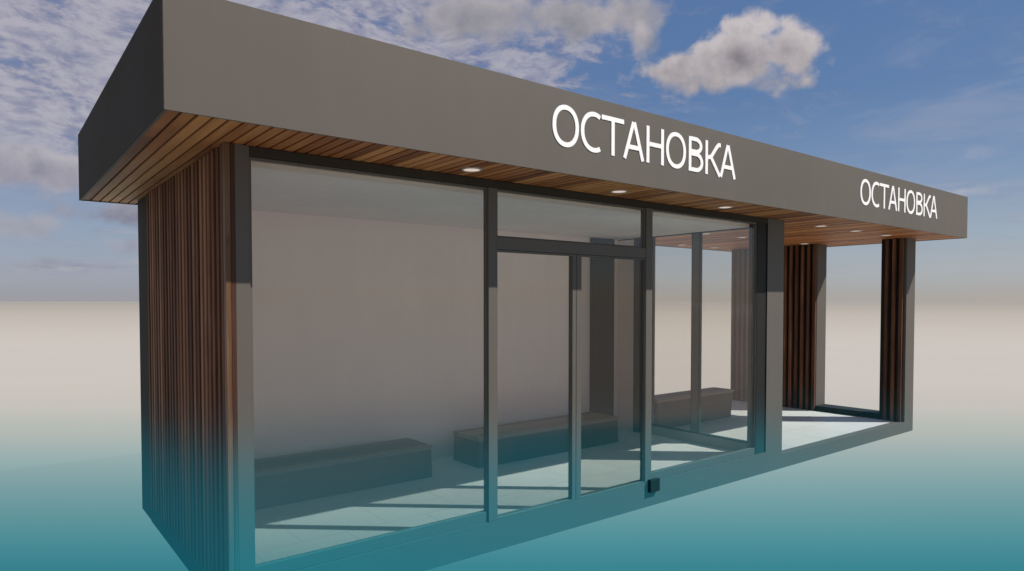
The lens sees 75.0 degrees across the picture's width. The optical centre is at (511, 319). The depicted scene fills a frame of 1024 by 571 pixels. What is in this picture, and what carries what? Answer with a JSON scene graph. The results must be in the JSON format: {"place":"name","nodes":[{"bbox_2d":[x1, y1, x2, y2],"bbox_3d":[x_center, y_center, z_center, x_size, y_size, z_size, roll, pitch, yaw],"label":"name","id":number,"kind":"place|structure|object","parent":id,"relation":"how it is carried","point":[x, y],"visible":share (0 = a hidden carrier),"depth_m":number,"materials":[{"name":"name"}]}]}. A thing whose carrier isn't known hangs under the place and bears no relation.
{"place":"outdoors","nodes":[
{"label":"outdoors","id":0,"kind":"place"},
{"bbox_2d":[0,301,1023,570],"bbox_3d":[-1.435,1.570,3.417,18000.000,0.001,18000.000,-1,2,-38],"label":"ground","id":1,"kind":"structure","parent":0,"point":[940,487],"depth_m":6.49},
{"bbox_2d":[78,0,967,570],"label":"bus shelter","id":2,"kind":"object","parent":1,"relation":"on","point":[344,238],"visible":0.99,"depth_m":5.15,"materials":[{"name":"grey metal"}]},
{"bbox_2d":[254,438,432,509],"bbox_3d":[-1.517,1.242,5.428,1.770,0.278,0.434,-1,2,-38],"label":"bench","id":3,"kind":"object","parent":2,"relation":"on","point":[292,478],"visible":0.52,"depth_m":5.33,"materials":[{"name":"grey wood"}]},
{"bbox_2d":[249,157,487,570],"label":"window","id":4,"kind":"structure","parent":2,"relation":"in","point":[328,554],"depth_m":3.92,"materials":[{"name":"grey metal"}]},
{"bbox_2d":[453,412,618,467],"bbox_3d":[0.297,1.203,6.849,1.860,0.278,0.444,-1,2,-38],"label":"bench","id":5,"kind":"object","parent":2,"relation":"on","point":[525,440],"visible":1,"depth_m":6.58,"materials":[{"name":"grey concrete"}]},
{"bbox_2d":[497,250,575,519],"bbox_3d":[0.171,0.431,4.685,0.724,1.803,0.042,-1,2,-38],"label":"door","id":6,"kind":"structure","parent":2,"relation":"in","point":[572,257],"depth_m":4.88,"materials":[{"name":"grey metal"}]},
{"bbox_2d":[497,189,644,247],"bbox_3d":[0.468,-0.721,4.893,1.487,0.316,0.038,-1,2,-38],"label":"window","id":7,"kind":"structure","parent":2,"relation":"in","point":[642,244],"depth_m":4.91,"materials":[{"name":"grey metal"}]},
{"bbox_2d":[576,255,645,499],"bbox_3d":[0.757,0.419,5.146,0.759,1.803,0.042,-1,2,-38],"label":"door","id":8,"kind":"structure","parent":2,"relation":"in","point":[578,257],"depth_m":4.99,"materials":[{"name":"grey metal"}]},
{"bbox_2d":[552,105,735,179],"bbox_3d":[1.004,-1.211,4.662,1.927,0.266,0.004,-1,2,-38],"label":"sign","id":9,"kind":"object","parent":2,"relation":"attached to","point":[613,120],"visible":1,"depth_m":4.60,"materials":[{"name":"white plastic"}]},
{"bbox_2d":[651,238,691,430],"bbox_3d":[1.789,0.138,7.448,0.040,2.138,0.552,-1,2,-38],"label":"partition window","id":10,"kind":"structure","parent":2,"relation":"in","point":[653,243],"depth_m":7.65,"materials":[{"name":"metal"}]},
{"bbox_2d":[654,387,733,426],"bbox_3d":[2.234,1.116,8.502,1.570,0.362,0.319,-1,2,-38],"label":"bench","id":11,"kind":"object","parent":2,"relation":"on","point":[673,409],"visible":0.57,"depth_m":8.29,"materials":[{"name":"grey concrete"}]},
{"bbox_2d":[698,233,702,432],"bbox_3d":[2.227,0.153,6.892,0.040,2.138,0.687,-1,2,-38],"label":"partition window","id":12,"kind":"structure","parent":2,"relation":"in","point":[700,234],"depth_m":7.15,"materials":[{"name":"metal"}]},
{"bbox_2d":[651,209,756,478],"bbox_3d":[1.711,0.198,5.897,1.519,2.207,0.038,-1,2,-38],"label":"window","id":13,"kind":"structure","parent":2,"relation":"in","point":[688,466],"depth_m":6.23,"materials":[{"name":"grey metal"}]},
{"bbox_2d":[860,179,936,218],"bbox_3d":[4.184,-1.280,7.165,1.927,0.266,0.004,-1,2,-38],"label":"sign","id":14,"kind":"object","parent":2,"relation":"attached to","point":[905,200],"visible":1,"depth_m":7.17,"materials":[{"name":"white plastic"}]},
{"bbox_2d":[0,0,1023,301],"label":"sky","id":15,"kind":"structure","parent":0,"point":[930,93],"materials":[{"name":"blue"}]}
]}

